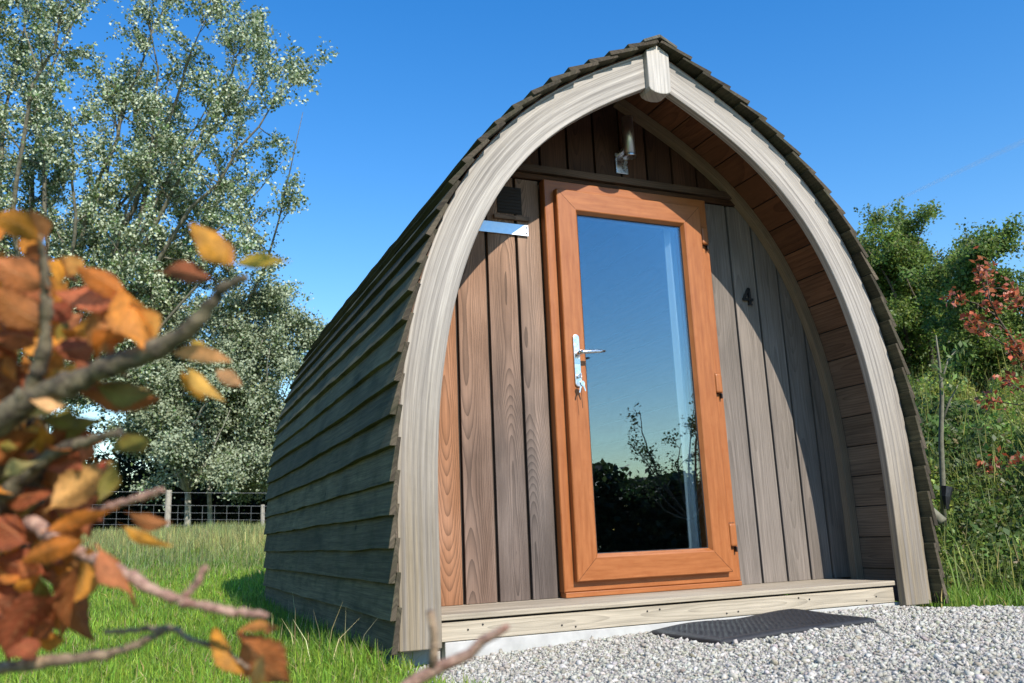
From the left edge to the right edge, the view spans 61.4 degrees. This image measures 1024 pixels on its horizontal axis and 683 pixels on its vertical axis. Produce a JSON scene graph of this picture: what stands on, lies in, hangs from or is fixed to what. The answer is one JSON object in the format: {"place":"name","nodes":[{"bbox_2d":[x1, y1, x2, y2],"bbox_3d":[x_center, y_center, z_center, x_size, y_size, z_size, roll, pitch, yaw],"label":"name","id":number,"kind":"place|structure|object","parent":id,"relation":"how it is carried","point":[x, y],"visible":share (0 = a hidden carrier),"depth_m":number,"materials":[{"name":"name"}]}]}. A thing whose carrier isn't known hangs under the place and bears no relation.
{"place":"outdoors","nodes":[
{"label":"outdoors","id":0,"kind":"place"},
{"bbox_2d":[43,520,265,585],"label":"meadow grass","id":1,"kind":"structure","parent":0,"point":[219,535],"depth_m":11.92,"materials":[{"name":"green plant"}]},
{"bbox_2d":[204,587,393,682],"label":"edge grass","id":2,"kind":"structure","parent":0,"point":[277,617],"depth_m":3.60,"materials":[{"name":"green plant"}]},
{"bbox_2d":[0,499,1020,682],"bbox_3d":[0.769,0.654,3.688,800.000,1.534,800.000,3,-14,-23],"label":"ground","id":3,"kind":"structure","parent":0,"point":[985,568],"depth_m":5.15,"materials":[{"name":"green plant"}]},
{"bbox_2d":[51,413,267,531],"bbox_3d":[-11.355,4.558,27.754,14.287,5.739,3.893,-2,-13,-2],"label":"dark hawthorn","id":4,"kind":"object","parent":3,"relation":"on","point":[221,509],"visible":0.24,"depth_m":26.91,"materials":[{"name":"green plant"}]},
{"bbox_2d":[0,0,339,430],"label":"white poplar","id":5,"kind":"object","parent":3,"relation":"on","point":[122,252],"visible":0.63,"depth_m":23.80,"materials":[{"name":"green plant"}]},
{"bbox_2d":[79,284,267,528],"bbox_3d":[-8.795,1.833,23.528,5.130,7.535,4.487,-9,-14,25],"label":"whitebeam bush","id":6,"kind":"object","parent":3,"relation":"on","point":[177,422],"visible":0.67,"depth_m":22.91,"materials":[{"name":"green plant"}]},
{"bbox_2d":[92,490,264,530],"bbox_3d":[-10.553,4.386,21.363,16.508,2.132,0.147,-2,-13,-3],"label":"wire fence","id":7,"kind":"object","parent":3,"relation":"on","point":[168,499],"visible":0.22,"depth_m":21.45,"materials":[{"name":"grey wood"}]},
{"bbox_2d":[109,474,259,530],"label":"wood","id":8,"kind":"object","parent":3,"relation":"on","point":[214,488],"depth_m":58.91,"materials":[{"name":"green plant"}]},
{"bbox_2d":[0,208,509,682],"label":"beech hedge","id":9,"kind":"object","parent":3,"relation":"on","point":[42,530],"visible":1,"depth_m":0.68,"materials":[{"name":"orange plant"}]},
{"bbox_2d":[193,257,330,524],"bbox_3d":[-6.597,1.555,24.948,5.367,8.518,5.005,3,-14,-23],"label":"whitebeam bush","id":10,"kind":"object","parent":3,"relation":"on","point":[252,446],"visible":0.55,"depth_m":23.85,"materials":[{"name":"green plant"}]},
{"bbox_2d":[272,599,376,676],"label":"dry grass","id":11,"kind":"structure","parent":3,"relation":"on","point":[319,634],"depth_m":3.38,"materials":[{"name":"green plant"}]},
{"bbox_2d":[263,34,949,665],"bbox_3d":[0.078,0.385,5.384,2.694,2.991,3.585,3,-14,-23],"label":"camping pod","id":12,"kind":"object","parent":3,"relation":"on","point":[459,456],"visible":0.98,"depth_m":4.21,"materials":[{"name":"brown wood"}]},
{"bbox_2d":[579,373,585,407],"bbox_3d":[0.326,0.226,3.968,0.030,0.163,0.024,-7,-14,18],"label":"key bunch","id":13,"kind":"object","parent":12,"relation":"hanging from","point":[581,383],"visible":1,"depth_m":3.97,"materials":[{"name":"metal"}]},
{"bbox_2d":[539,179,741,597],"bbox_3d":[0.640,0.183,4.165,0.947,1.978,0.150,3,-14,-23],"label":"door","id":14,"kind":"structure","parent":12,"relation":"in","point":[584,571],"depth_m":4.13,"materials":[{"name":"brown wood"}]},
{"bbox_2d":[663,229,701,547],"bbox_3d":[0.930,0.244,4.400,0.208,1.840,0.059,3,-14,-23],"label":"curtain","id":15,"kind":"object","parent":12,"relation":"hanging from","point":[693,523],"visible":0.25,"depth_m":4.36,"materials":[{"name":"white fabric"}]},
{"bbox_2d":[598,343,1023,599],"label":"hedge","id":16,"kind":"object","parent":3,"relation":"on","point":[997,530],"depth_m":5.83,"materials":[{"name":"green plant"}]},
{"bbox_2d":[853,196,963,386],"bbox_3d":[6.752,-0.164,15.020,2.741,5.424,3.334,-10,-15,29],"label":"birch tree","id":17,"kind":"object","parent":3,"relation":"on","point":[902,241],"visible":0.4,"depth_m":14.38,"materials":[{"name":"green plant"}]},
{"bbox_2d":[934,508,946,524],"bbox_3d":[2.385,0.966,4.920,0.080,0.168,0.177,3,-14,-23],"label":"fallen stake","id":18,"kind":"object","parent":3,"relation":"on","point":[941,518],"visible":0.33,"depth_m":4.85,"materials":[{"name":"grey wood"}]},
{"bbox_2d":[898,212,1023,406],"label":"willow tree","id":19,"kind":"object","parent":3,"relation":"on","point":[991,247],"visible":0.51,"depth_m":11.46,"materials":[{"name":"green plant"}]},
{"bbox_2d":[907,351,1023,593],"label":"undergrowth","id":20,"kind":"object","parent":3,"relation":"on","point":[997,419],"visible":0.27,"depth_m":6.20,"materials":[{"name":"green plant"}]},
{"bbox_2d":[922,335,977,530],"bbox_3d":[2.840,0.566,5.445,0.386,1.219,0.381,-5,-13,10],"label":"slender sapling","id":21,"kind":"object","parent":20,"relation":"on","point":[946,492],"visible":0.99,"depth_m":5.49,"materials":[{"name":"grey plant"}]},
{"bbox_2d":[939,246,1023,528],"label":"copper beech shrub","id":22,"kind":"object","parent":3,"relation":"on","point":[987,291],"visible":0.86,"depth_m":6.20,"materials":[{"name":"brown plant"}]},
{"bbox_2d":[0,0,1023,487],"label":"sky","id":23,"kind":"structure","parent":0,"point":[886,101],"materials":[{"name":"blue"}]},
{"bbox_2d":[395,605,1023,682],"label":"gravel path","id":24,"kind":"structure","parent":0,"point":[837,671],"depth_m":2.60,"materials":[{"name":"grey gravel"}]},
{"bbox_2d":[649,609,875,644],"bbox_3d":[0.985,1.121,3.401,0.816,0.061,0.469,4,-14,-27],"label":"door mat","id":25,"kind":"object","parent":24,"relation":"on","point":[771,624],"depth_m":3.32,"materials":[{"name":"black rubber"}]},
{"bbox_2d":[785,550,1023,607],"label":"bank grass","id":26,"kind":"structure","parent":0,"point":[976,598],"depth_m":4.33,"materials":[{"name":"green plant"}]}
]}

